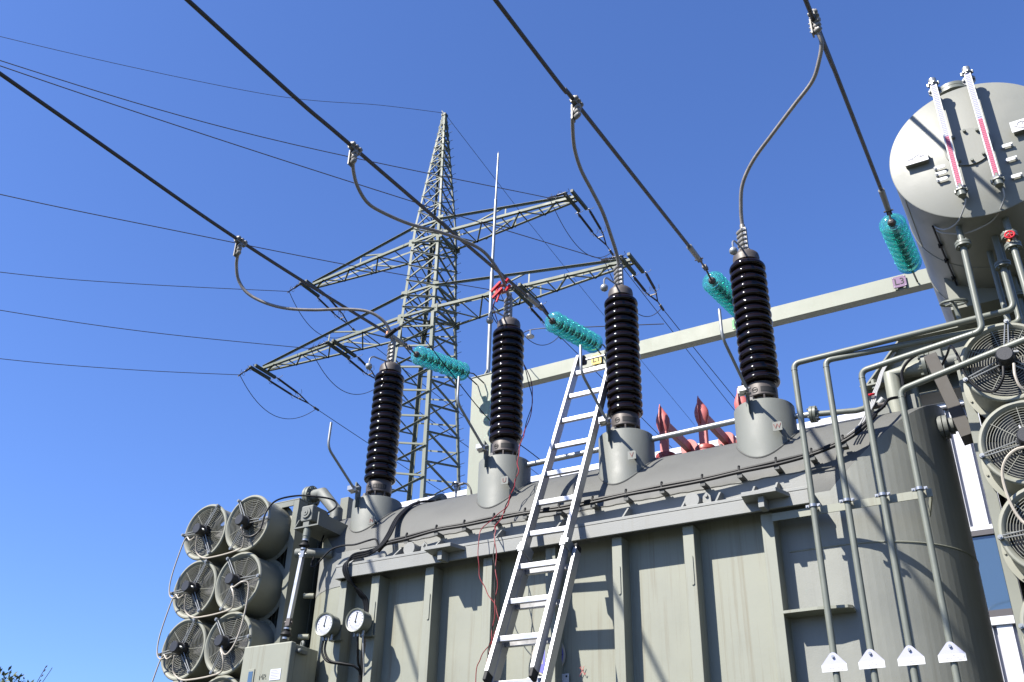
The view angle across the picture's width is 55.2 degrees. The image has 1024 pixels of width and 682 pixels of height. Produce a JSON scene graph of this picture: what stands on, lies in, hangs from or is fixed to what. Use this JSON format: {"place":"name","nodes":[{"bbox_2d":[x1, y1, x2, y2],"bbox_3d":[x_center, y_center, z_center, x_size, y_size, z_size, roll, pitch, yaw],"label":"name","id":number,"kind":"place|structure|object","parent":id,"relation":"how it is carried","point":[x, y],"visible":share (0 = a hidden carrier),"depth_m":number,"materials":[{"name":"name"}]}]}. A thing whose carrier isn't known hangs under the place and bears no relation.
{"place":"outdoors","nodes":[
{"label":"outdoors","id":0,"kind":"place"},
{"bbox_2d":[340,497,353,519],"bbox_3d":[-1.569,1.815,9.732,0.210,0.360,0.500,-15,-34,26],"label":"support bracket","id":1,"kind":"object","parent":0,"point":[346,503],"visible":0.3,"depth_m":9.56,"materials":[{"name":"metal"}]},
{"bbox_2d":[484,152,498,373],"bbox_3d":[-0.289,-1.238,14.601,0.161,4.095,0.161,10,-31,-14],"label":"lightning rod","id":2,"kind":"object","parent":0,"point":[488,359],"visible":0.74,"depth_m":14.35,"materials":[{"name":"metal"}]},
{"bbox_2d":[0,0,1023,681],"label":"sky","id":3,"kind":"structure","parent":0,"point":[104,471],"materials":[{"name":"blue"}]},
{"bbox_2d":[400,387,1023,681],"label":"industrial building","id":4,"kind":"structure","parent":0,"point":[1009,650],"depth_m":13.03,"materials":[{"name":"grey metal"}]},
{"bbox_2d":[971,529,1012,616],"bbox_3d":[5.788,3.169,13.074,1.645,1.142,0.075,-15,-34,26],"label":"window","id":5,"kind":"structure","parent":4,"relation":"in","point":[985,545],"depth_m":12.82,"materials":[{"name":"blue glass"}]},
{"bbox_2d":[960,319,1023,417],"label":"cooling fan","id":6,"kind":"object","parent":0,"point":[985,374],"visible":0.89,"depth_m":6.13},
{"bbox_2d":[941,345,1004,392],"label":"fan cable","id":7,"kind":"object","parent":6,"relation":"attached to","point":[969,379],"visible":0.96,"depth_m":6.08,"materials":[{"name":"black plastic"}]},
{"bbox_2d":[978,400,1023,497],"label":"cooling fan","id":8,"kind":"object","parent":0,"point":[1001,435],"visible":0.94,"depth_m":5.91},
{"bbox_2d":[1001,446,1023,523],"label":"fan cable","id":9,"kind":"object","parent":8,"relation":"hanging from","point":[1009,454],"visible":1,"depth_m":5.69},
{"label":"ground","id":10,"kind":"structure","parent":0,"visible":0},
{"bbox_2d":[0,666,33,681],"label":"tree","id":11,"kind":"object","parent":10,"relation":"on","point":[9,678],"visible":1,"depth_m":18.92,"materials":[{"name":"green plant"}]},
{"bbox_2d":[249,111,643,500],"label":"lattice tower","id":12,"kind":"structure","parent":10,"relation":"on","point":[435,246],"depth_m":31.84,"materials":[{"name":"metal"}]},
{"bbox_2d":[0,36,441,112],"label":"line conductor","id":13,"kind":"object","parent":12,"relation":"attached to","point":[210,83],"visible":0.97,"depth_m":32.26,"materials":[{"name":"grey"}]},
{"bbox_2d":[238,364,253,376],"bbox_3d":[-9.306,1.052,34.177,0.276,0.671,0.504,-20,-37,33],"label":"strain insulator","id":14,"kind":"object","parent":12,"relation":"attached to","point":[247,369],"visible":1,"depth_m":34.19,"materials":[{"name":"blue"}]},
{"bbox_2d":[0,358,238,374],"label":"line conductor","id":15,"kind":"object","parent":14,"relation":"attached to","point":[117,368],"visible":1,"depth_m":32.27,"materials":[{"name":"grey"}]},
{"bbox_2d":[268,375,318,410],"bbox_3d":[-7.985,1.950,36.204,0.671,0.331,2.561,-15,-34,26],"label":"strain insulator","id":16,"kind":"object","parent":12,"relation":"attached to","point":[288,386],"visible":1,"depth_m":35.90,"materials":[{"name":"black"}]},
{"bbox_2d":[287,282,301,292],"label":"strain insulator","id":17,"kind":"object","parent":12,"relation":"attached to","point":[296,286],"visible":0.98,"depth_m":34.86,"materials":[{"name":"black metal"}]},
{"bbox_2d":[0,272,287,291],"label":"line conductor","id":18,"kind":"object","parent":17,"relation":"attached to","point":[135,283],"visible":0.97,"depth_m":32.37,"materials":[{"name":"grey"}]},
{"bbox_2d":[308,338,329,350],"bbox_3d":[-6.422,0.140,32.614,0.675,0.580,0.233,15,-33,-21],"label":"strain insulator","id":19,"kind":"object","parent":12,"relation":"attached to","point":[318,345],"visible":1,"depth_m":32.60,"materials":[{"name":"black"}]},
{"bbox_2d":[0,310,308,348],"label":"line conductor","id":20,"kind":"object","parent":19,"relation":"attached to","point":[149,332],"visible":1,"depth_m":30.26,"materials":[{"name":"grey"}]},
{"bbox_2d":[316,293,355,330],"bbox_3d":[-6.464,-1.021,36.684,0.670,0.615,2.161,-15,-34,26],"label":"strain insulator","id":21,"kind":"object","parent":12,"relation":"attached to","point":[335,305],"visible":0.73,"depth_m":36.56,"materials":[{"name":"black"}]},
{"bbox_2d":[547,189,568,199],"bbox_3d":[1.422,-4.511,30.285,0.700,0.533,0.208,10,-31,-14],"label":"strain insulator","id":22,"kind":"object","parent":12,"relation":"attached to","point":[556,195],"visible":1,"depth_m":30.24,"materials":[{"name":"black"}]},
{"bbox_2d":[0,60,546,197],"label":"line conductor","id":23,"kind":"object","parent":22,"relation":"attached to","point":[257,135],"visible":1,"depth_m":26.43,"materials":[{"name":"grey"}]},
{"bbox_2d":[575,207,613,255],"bbox_3d":[2.821,-3.563,32.015,0.670,0.492,2.262,-15,-34,26],"label":"strain insulator","id":24,"kind":"object","parent":12,"relation":"attached to","point":[589,227],"visible":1,"depth_m":31.76,"materials":[{"name":"black"}]},
{"bbox_2d":[601,251,625,261],"bbox_3d":[2.895,-2.396,28.023,0.726,0.431,0.201,9,-31,-12],"label":"strain insulator","id":25,"kind":"object","parent":12,"relation":"attached to","point":[607,259],"visible":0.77,"depth_m":27.94,"materials":[{"name":"black"}]},
{"bbox_2d":[0,65,600,258],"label":"line conductor","id":26,"kind":"object","parent":25,"relation":"attached to","point":[285,160],"visible":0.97,"depth_m":24.63,"materials":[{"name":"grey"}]},
{"bbox_2d":[630,270,664,310],"bbox_3d":[4.211,-1.516,29.584,0.668,0.411,1.862,-15,-34,26],"label":"strain insulator","id":27,"kind":"object","parent":12,"relation":"attached to","point":[650,282],"visible":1,"depth_m":29.37,"materials":[{"name":"black"}]},
{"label":"strain insulator","id":28,"kind":"object","parent":12,"relation":"attached to","visible":0},
{"bbox_2d":[0,194,495,290],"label":"line conductor","id":29,"kind":"object","parent":28,"relation":"attached to","point":[235,242],"visible":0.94,"depth_m":26.13,"materials":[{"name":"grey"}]},
{"bbox_2d":[294,398,1003,681],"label":"transformer tank","id":30,"kind":"object","parent":10,"relation":"on","point":[718,580],"visible":0.98,"depth_m":6.85,"materials":[{"name":"metal"}]},
{"bbox_2d":[195,498,328,656],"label":"radiator bank","id":31,"kind":"structure","parent":30,"relation":"attached to","point":[303,616],"depth_m":8.86,"materials":[{"name":"paint"}]},
{"bbox_2d":[158,618,216,681],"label":"cooling fan","id":32,"kind":"object","parent":31,"relation":"attached to","point":[183,636],"visible":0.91,"depth_m":8.66},
{"bbox_2d":[170,560,227,625],"bbox_3d":[-2.849,2.308,9.012,0.584,0.584,0.430,14,-18,39],"label":"cooling fan","id":33,"kind":"object","parent":31,"relation":"attached to","point":[194,578],"visible":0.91,"depth_m":8.93},
{"bbox_2d":[181,504,237,567],"bbox_3d":[-2.837,1.839,9.285,0.584,0.584,0.430,17,-16,39],"label":"cooling fan","id":34,"kind":"object","parent":31,"relation":"attached to","point":[205,523],"visible":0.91,"depth_m":9.20},
{"bbox_2d":[209,675,239,681],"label":"cooling fan","id":35,"kind":"object","parent":31,"relation":"attached to","point":[224,678],"visible":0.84,"depth_m":8.28},
{"bbox_2d":[204,611,275,680],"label":"cooling fan","id":36,"kind":"object","parent":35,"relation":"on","point":[223,632],"visible":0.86,"depth_m":8.45},
{"bbox_2d":[172,650,223,680],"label":"fan cable","id":37,"kind":"object","parent":36,"relation":"attached to","point":[176,676],"visible":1,"depth_m":8.36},
{"bbox_2d":[215,552,283,619],"bbox_3d":[-2.387,2.183,8.775,0.584,0.584,0.430,-18,-35,25],"label":"cooling fan","id":38,"kind":"object","parent":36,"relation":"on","point":[265,583],"visible":0.93,"depth_m":8.71},
{"bbox_2d":[184,587,234,617],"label":"fan cable","id":39,"kind":"object","parent":38,"relation":"attached to","point":[210,614],"visible":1,"depth_m":8.62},
{"bbox_2d":[220,581,248,654],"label":"fan cable","id":40,"kind":"object","parent":38,"relation":"attached to","point":[229,651],"visible":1,"depth_m":8.38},
{"bbox_2d":[225,495,292,560],"bbox_3d":[-2.374,1.713,9.048,0.584,0.584,0.430,-15,-34,26],"label":"cooling fan","id":41,"kind":"object","parent":31,"relation":"attached to","point":[269,542],"visible":0.95,"depth_m":8.98},
{"bbox_2d":[195,527,244,558],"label":"fan cable","id":42,"kind":"object","parent":41,"relation":"attached to","point":[220,554],"visible":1,"depth_m":8.91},
{"bbox_2d":[241,495,337,537],"bbox_3d":[-2.020,1.570,8.886,0.834,0.476,0.254,6,-30,-7],"label":"fan cable","id":43,"kind":"object","parent":41,"relation":"attached to","point":[269,506],"visible":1,"depth_m":8.95,"materials":[{"name":"black plastic"}]},
{"bbox_2d":[240,640,317,681],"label":"control cabinet","id":44,"kind":"object","parent":30,"relation":"attached to","point":[290,661],"visible":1,"depth_m":7.89,"materials":[{"name":"metal"}]},
{"bbox_2d":[294,505,347,541],"bbox_3d":[-1.668,1.653,8.816,0.275,0.213,0.545,-15,-34,26],"label":"drive gearbox","id":45,"kind":"object","parent":30,"relation":"attached to","point":[319,522],"visible":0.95,"depth_m":8.65,"materials":[{"name":"grey paint"}]},
{"bbox_2d":[280,527,311,640],"bbox_3d":[-1.837,2.058,8.345,0.148,0.970,0.096,10,-31,-15],"label":"drive shaft","id":46,"kind":"object","parent":45,"relation":"attached to","point":[286,634],"visible":1,"depth_m":8.33,"materials":[{"name":"metal"}]},
{"bbox_2d":[301,486,342,520],"bbox_3d":[-1.781,1.664,9.293,0.459,0.670,0.210,-15,-34,26],"label":"header pipe","id":47,"kind":"object","parent":30,"relation":"attached to","point":[336,513],"visible":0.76,"depth_m":9.34,"materials":[{"name":"grey metal"}]},
{"bbox_2d":[314,612,343,641],"bbox_3d":[-1.471,2.318,7.918,0.191,0.212,0.170,-15,-34,26],"label":"dial thermometer","id":48,"kind":"object","parent":30,"relation":"attached to","point":[327,625],"visible":1,"depth_m":7.87,"materials":[{"name":"paint"}]},
{"bbox_2d":[324,640,359,680],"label":"gauge cable","id":49,"kind":"object","parent":48,"relation":"hanging from","point":[336,662],"visible":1,"depth_m":7.73,"materials":[{"name":"black plastic"}]},
{"bbox_2d":[327,422,360,507],"bbox_3d":[-1.504,1.121,8.779,0.091,0.666,0.508,-15,-34,26],"label":"arcing rod","id":50,"kind":"object","parent":30,"relation":"attached to","point":[352,489],"visible":1,"depth_m":8.75,"materials":[{"name":"metal"}]},
{"bbox_2d":[311,535,378,567],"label":"gearbox cable","id":51,"kind":"object","parent":30,"relation":"attached to","point":[320,560],"visible":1,"depth_m":8.46,"materials":[{"name":"black plastic"}]},
{"bbox_2d":[345,608,375,638],"bbox_3d":[-1.199,2.245,7.778,0.191,0.212,0.170,-15,-34,26],"label":"dial thermometer","id":52,"kind":"object","parent":30,"relation":"attached to","point":[359,621],"visible":1,"depth_m":7.73,"materials":[{"name":"paint"}]},
{"bbox_2d":[362,338,404,496],"bbox_3d":[-1.289,0.707,9.378,0.294,1.749,0.481,-32,-44,44],"label":"bushing","id":53,"kind":"object","parent":30,"relation":"on","point":[382,450],"visible":0.99,"depth_m":9.26,"materials":[{"name":"ceramic"}]},
{"bbox_2d":[344,502,423,672],"bbox_3d":[-0.994,2.348,8.253,0.306,2.380,1.053,-16,-35,28],"label":"drop cable","id":54,"kind":"object","parent":30,"relation":"attached to","point":[361,554],"visible":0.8,"depth_m":8.16,"materials":[{"name":"black plastic"}]},
{"bbox_2d":[346,501,426,681],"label":"drop cable","id":55,"kind":"object","parent":30,"relation":"attached to","point":[347,570],"visible":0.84,"depth_m":8.12,"materials":[{"name":"black plastic"}]},
{"bbox_2d":[342,499,435,677],"bbox_3d":[-0.984,2.342,8.242,0.339,2.380,1.055,-18,-35,30],"label":"drop cable","id":56,"kind":"object","parent":30,"relation":"attached to","point":[380,547],"visible":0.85,"depth_m":8.16,"materials":[{"name":"black plastic"}]},
{"bbox_2d":[456,376,488,467],"bbox_3d":[-0.331,0.692,8.245,0.091,0.666,0.508,-15,-34,26],"label":"arcing rod","id":57,"kind":"object","parent":30,"relation":"attached to","point":[481,447],"visible":1,"depth_m":8.22,"materials":[{"name":"paint"}]},
{"bbox_2d":[486,293,523,455],"bbox_3d":[-0.115,0.278,8.844,0.296,1.749,0.481,-33,-44,44],"label":"bushing","id":58,"kind":"object","parent":30,"relation":"on","point":[506,410],"visible":0.98,"depth_m":8.72,"materials":[{"name":"ceramic"}]},
{"bbox_2d":[486,297,532,662],"bbox_3d":[-0.087,1.298,8.037,0.360,4.224,0.896,-6,-31,12],"label":"test lead","id":59,"kind":"object","parent":58,"relation":"hanging from","point":[509,496],"visible":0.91,"depth_m":7.81,"materials":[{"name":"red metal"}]},
{"bbox_2d":[487,296,531,659],"bbox_3d":[-0.104,1.312,8.044,0.365,4.220,0.898,-7,-31,14],"label":"test lead","id":60,"kind":"object","parent":58,"relation":"hanging from","point":[505,505],"visible":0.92,"depth_m":7.79,"materials":[{"name":"red"}]},
{"bbox_2d":[482,351,607,681],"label":"ladder","id":61,"kind":"object","parent":30,"relation":"attached to","point":[515,602],"visible":0.92,"depth_m":6.95,"materials":[{"name":"metal"}]},
{"bbox_2d":[531,644,565,674],"bbox_3d":[0.261,2.267,7.040,0.276,0.276,0.011,-15,-34,26],"label":"round sign","id":62,"kind":"object","parent":30,"relation":"attached to","point":[543,661],"visible":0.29,"depth_m":7.01,"materials":[{"name":"blue"}]},
{"bbox_2d":[579,345,610,441],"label":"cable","id":63,"kind":"object","parent":30,"relation":"attached to","point":[604,419],"visible":1,"depth_m":7.71,"materials":[{"name":"paint"}]},
{"bbox_2d":[600,260,642,429],"bbox_3d":[0.872,0.010,8.338,0.294,1.749,0.481,-32,-44,44],"label":"bushing","id":64,"kind":"object","parent":30,"relation":"on","point":[623,382],"visible":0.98,"depth_m":8.22,"materials":[{"name":"ceramic"}]},
{"bbox_2d":[378,411,877,552],"bbox_3d":[0.684,1.123,7.450,4.111,0.451,0.175,-15,-34,26],"label":"cable harness","id":65,"kind":"object","parent":30,"relation":"attached to","point":[702,480],"visible":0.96,"depth_m":7.15,"materials":[{"name":"black rubber"}]},
{"bbox_2d":[475,496,511,681],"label":"test lead","id":66,"kind":"object","parent":65,"relation":"hanging from","point":[485,587],"visible":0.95,"depth_m":7.28,"materials":[{"name":"red rubber"}]},
{"bbox_2d":[656,404,697,457],"bbox_3d":[1.481,0.987,8.654,0.174,0.690,0.791,-16,-35,28],"label":"red outlet","id":67,"kind":"object","parent":30,"relation":"on","point":[664,424],"visible":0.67,"depth_m":8.50,"materials":[{"name":"metal"}]},
{"bbox_2d":[526,406,863,466],"bbox_3d":[1.355,0.761,7.678,2.865,0.161,0.124,-15,-34,26],"label":"gas pipe","id":68,"kind":"object","parent":30,"relation":"attached to","point":[813,414],"visible":0.87,"depth_m":7.61,"materials":[{"name":"metal"}]},
{"bbox_2d":[694,396,735,450],"bbox_3d":[1.787,0.904,8.498,0.174,0.690,0.791,-16,-35,28],"label":"red outlet","id":69,"kind":"object","parent":30,"relation":"on","point":[701,414],"visible":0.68,"depth_m":8.34,"materials":[{"name":"metal"}]},
{"bbox_2d":[718,308,750,412],"bbox_3d":[1.645,0.157,7.233,0.091,0.666,0.508,-15,-34,26],"label":"arcing rod","id":70,"kind":"object","parent":30,"relation":"attached to","point":[743,390],"visible":1,"depth_m":7.19,"materials":[{"name":"paint"}]},
{"bbox_2d":[729,224,779,399],"bbox_3d":[1.861,-0.257,7.832,0.294,1.749,0.481,-32,-44,44],"label":"bushing","id":71,"kind":"object","parent":30,"relation":"on","point":[758,365],"visible":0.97,"depth_m":7.72,"materials":[{"name":"ceramic"}]},
{"bbox_2d":[791,235,1015,681],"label":"oil pipe","id":72,"kind":"object","parent":30,"relation":"attached to","point":[835,663],"visible":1,"depth_m":6.38,"materials":[{"name":"metal"}]},
{"bbox_2d":[883,348,959,412],"bbox_3d":[3.014,0.333,7.144,0.551,0.535,0.228,-15,-34,26],"label":"elbow pipe","id":73,"kind":"object","parent":30,"relation":"attached to","point":[892,378],"visible":0.57,"depth_m":7.17,"materials":[{"name":"metal"}]},
{"bbox_2d":[876,342,936,412],"bbox_3d":[2.762,0.311,6.986,0.558,0.620,0.278,3,-30,-3],"label":"elbow cable","id":74,"kind":"object","parent":73,"relation":"attached to","point":[883,406],"visible":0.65,"depth_m":7.11,"materials":[{"name":"black plastic"}]},
{"bbox_2d":[859,225,984,681],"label":"oil pipe","id":75,"kind":"object","parent":30,"relation":"attached to","point":[911,657],"visible":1,"depth_m":6.19,"materials":[{"name":"metal"}]},
{"bbox_2d":[823,242,1022,681],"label":"oil pipe","id":76,"kind":"object","parent":30,"relation":"attached to","point":[871,659],"visible":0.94,"depth_m":6.31,"materials":[{"name":"metal"}]},
{"bbox_2d":[936,415,967,438],"bbox_3d":[3.091,0.603,6.913,0.340,0.169,0.169,-15,-34,26],"label":"flange","id":77,"kind":"object","parent":30,"relation":"attached to","point":[947,428],"visible":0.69,"depth_m":6.87,"materials":[{"name":"grey paint"}]},
{"bbox_2d":[898,217,1023,681],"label":"oil pipe","id":78,"kind":"object","parent":30,"relation":"attached to","point":[952,653],"visible":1,"depth_m":6.05,"materials":[{"name":"metal"}]},
{"bbox_2d":[467,268,932,494],"bbox_3d":[4.375,2.667,9.120,11.440,7.945,0.320,-15,-34,26],"label":"gantry","id":79,"kind":"object","parent":10,"relation":"on","point":[843,299],"visible":0.39,"depth_m":12.02,"materials":[{"name":"metal"}]},
{"bbox_2d":[393,334,483,384],"bbox_3d":[-0.990,0.239,12.684,0.264,0.473,1.930,-16,-34,28],"label":"glass insulator string","id":80,"kind":"object","parent":79,"relation":"attached to","point":[424,357],"visible":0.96,"depth_m":12.64,"materials":[{"name":"glass"}]},
{"bbox_2d":[0,71,385,333],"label":"busbar conductor","id":81,"kind":"object","parent":80,"relation":"attached to","point":[94,139],"visible":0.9,"depth_m":9.16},
{"bbox_2d":[233,236,247,256],"bbox_3d":[-2.756,-0.945,9.895,0.094,0.211,0.137,-15,-34,26],"label":"cable clamp","id":82,"kind":"object","parent":81,"relation":"attached to","point":[240,243],"visible":1,"depth_m":9.88,"materials":[{"name":"metal"}]},
{"bbox_2d":[235,247,393,341],"bbox_3d":[-1.995,-0.430,9.925,1.676,0.906,0.242,8,-31,-11],"label":"dropper cable","id":83,"kind":"object","parent":82,"relation":"hanging from","point":[303,309],"visible":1,"depth_m":9.86,"materials":[{"name":"metal"}]},
{"bbox_2d":[384,327,400,338],"bbox_3d":[-1.199,-0.089,9.805,0.082,0.095,0.186,26,-38,-35],"label":"black clip","id":84,"kind":"object","parent":83,"relation":"attached to","point":[390,333],"visible":1,"depth_m":9.77,"materials":[{"name":"black metal"}]},
{"bbox_2d":[397,325,561,476],"bbox_3d":[-0.166,0.675,10.024,2.372,1.098,0.204,23,-36,-32],"label":"clip lead","id":85,"kind":"object","parent":84,"relation":"attached to","point":[456,380],"visible":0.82,"depth_m":9.72,"materials":[{"name":"black"}]},
{"bbox_2d":[524,293,605,354],"bbox_3d":[0.679,-0.163,11.695,0.256,0.500,2.074,-15,-34,26],"label":"glass insulator string","id":86,"kind":"object","parent":79,"relation":"attached to","point":[560,325],"visible":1,"depth_m":11.56,"materials":[{"name":"glass"}]},
{"bbox_2d":[184,0,526,296],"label":"busbar conductor","id":87,"kind":"object","parent":86,"relation":"attached to","point":[223,32],"visible":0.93,"depth_m":8.18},
{"bbox_2d":[347,141,362,167],"bbox_3d":[-1.366,-1.606,8.463,0.094,0.211,0.137,-15,-34,26],"label":"cable clamp","id":88,"kind":"object","parent":87,"relation":"attached to","point":[355,150],"visible":1,"depth_m":8.44,"materials":[{"name":"metal"}]},
{"bbox_2d":[351,154,509,296],"bbox_3d":[-0.738,-0.987,8.923,1.932,0.651,0.248,25,-38,-35],"label":"dropper cable","id":89,"kind":"object","parent":88,"relation":"hanging from","point":[369,204],"visible":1,"depth_m":8.92,"materials":[{"name":"metal"}]},
{"bbox_2d":[687,244,734,316],"bbox_3d":[2.325,-0.612,10.922,0.265,0.448,1.974,-15,-34,26],"label":"glass insulator string","id":90,"kind":"object","parent":79,"relation":"attached to","point":[716,285],"visible":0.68,"depth_m":10.69,"materials":[{"name":"glass"}]},
{"bbox_2d":[493,0,689,246],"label":"busbar conductor","id":91,"kind":"object","parent":90,"relation":"attached to","point":[565,90],"visible":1,"depth_m":8.31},
{"bbox_2d":[569,95,583,122],"bbox_3d":[0.532,-1.913,8.097,0.094,0.211,0.137,-15,-34,26],"label":"cable clamp","id":92,"kind":"object","parent":91,"relation":"attached to","point":[578,103],"visible":1,"depth_m":8.07,"materials":[{"name":"metal"}]},
{"bbox_2d":[571,105,620,267],"bbox_3d":[0.700,-1.275,8.454,0.142,0.826,1.341,-10,-32,18],"label":"dropper cable","id":93,"kind":"object","parent":92,"relation":"hanging from","point":[594,195],"visible":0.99,"depth_m":8.46,"materials":[{"name":"metal"}]},
{"bbox_2d":[892,275,906,289],"bbox_3d":[4.322,-0.651,10.916,0.144,0.157,0.034,-15,-34,26],"label":"phase sign","id":94,"kind":"object","parent":79,"relation":"attached to","point":[899,281],"visible":1,"depth_m":10.91,"materials":[{"name":"pink plastic"}]},
{"bbox_2d":[878,188,921,282],"bbox_3d":[4.010,-0.956,10.057,0.260,0.372,1.877,-15,-34,26],"label":"glass insulator string","id":95,"kind":"object","parent":79,"relation":"attached to","point":[898,239],"visible":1,"depth_m":9.77,"materials":[{"name":"glass"}]},
{"bbox_2d":[803,0,882,190],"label":"busbar conductor","id":96,"kind":"object","parent":95,"relation":"attached to","point":[839,83],"visible":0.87,"depth_m":8.40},
{"bbox_2d":[807,9,821,37],"bbox_3d":[2.361,-2.467,7.627,0.094,0.211,0.137,-15,-34,26],"label":"cable clamp","id":97,"kind":"object","parent":96,"relation":"attached to","point":[817,25],"visible":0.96,"depth_m":7.60,"materials":[{"name":"metal"}]},
{"bbox_2d":[739,23,823,223],"bbox_3d":[2.159,-1.704,7.962,0.123,1.082,1.435,11,-31,-16],"label":"dropper cable","id":98,"kind":"object","parent":97,"relation":"hanging from","point":[793,105],"visible":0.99,"depth_m":7.93,"materials":[{"name":"metal"}]},
{"bbox_2d":[954,348,1023,658],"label":"radiator bank","id":99,"kind":"structure","parent":10,"relation":"on","point":[1016,598],"depth_m":6.06,"materials":[{"name":"paint"}]},
{"bbox_2d":[863,278,1023,445],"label":"drum support","id":100,"kind":"object","parent":99,"relation":"on","point":[945,390],"visible":0.32,"depth_m":7.21,"materials":[{"name":"paint"}]},
{"bbox_2d":[939,298,967,319],"bbox_3d":[3.106,-0.231,6.863,0.188,0.160,0.182,-15,-34,26],"label":"handwheel","id":101,"kind":"object","parent":100,"relation":"attached to","point":[957,302],"visible":1,"depth_m":6.86,"materials":[{"name":"paint"}]},
{"bbox_2d":[889,66,1023,322],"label":"conservator","id":102,"kind":"object","parent":100,"relation":"on","point":[956,143],"visible":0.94,"depth_m":6.66,"materials":[{"name":"paint"}]},
{"bbox_2d":[932,225,957,285],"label":"belly cable","id":103,"kind":"object","parent":102,"relation":"attached to","point":[946,260],"visible":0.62,"depth_m":6.96,"materials":[{"name":"black plastic"}]},
{"bbox_2d":[936,188,1004,234],"bbox_3d":[3.053,-0.824,6.476,0.099,0.177,0.551,16,-33,-23],"label":"gauge lead","id":104,"kind":"object","parent":102,"relation":"attached to","point":[993,219],"visible":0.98,"depth_m":6.43,"materials":[{"name":"grey rubber"}]},
{"bbox_2d":[986,250,1010,320],"bbox_3d":[3.265,-0.414,6.596,0.115,0.688,0.115,-15,-34,26],"label":"drain pipe","id":105,"kind":"object","parent":102,"relation":"attached to","point":[998,285],"visible":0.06,"depth_m":6.56,"materials":[{"name":"metal"}]},
{"bbox_2d":[1002,272,1023,323],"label":"drain pipe","id":106,"kind":"object","parent":102,"relation":"attached to","point":[1019,292],"visible":0.38,"depth_m":6.84,"materials":[{"name":"metal"}]},
{"bbox_2d":[997,488,1023,581],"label":"cooling fan","id":107,"kind":"object","parent":99,"relation":"attached to","point":[1007,528],"visible":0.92,"depth_m":5.66},
{"bbox_2d":[1018,602,1023,643],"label":"cooling fan","id":108,"kind":"object","parent":99,"relation":"attached to","point":[1021,625],"visible":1,"depth_m":5.39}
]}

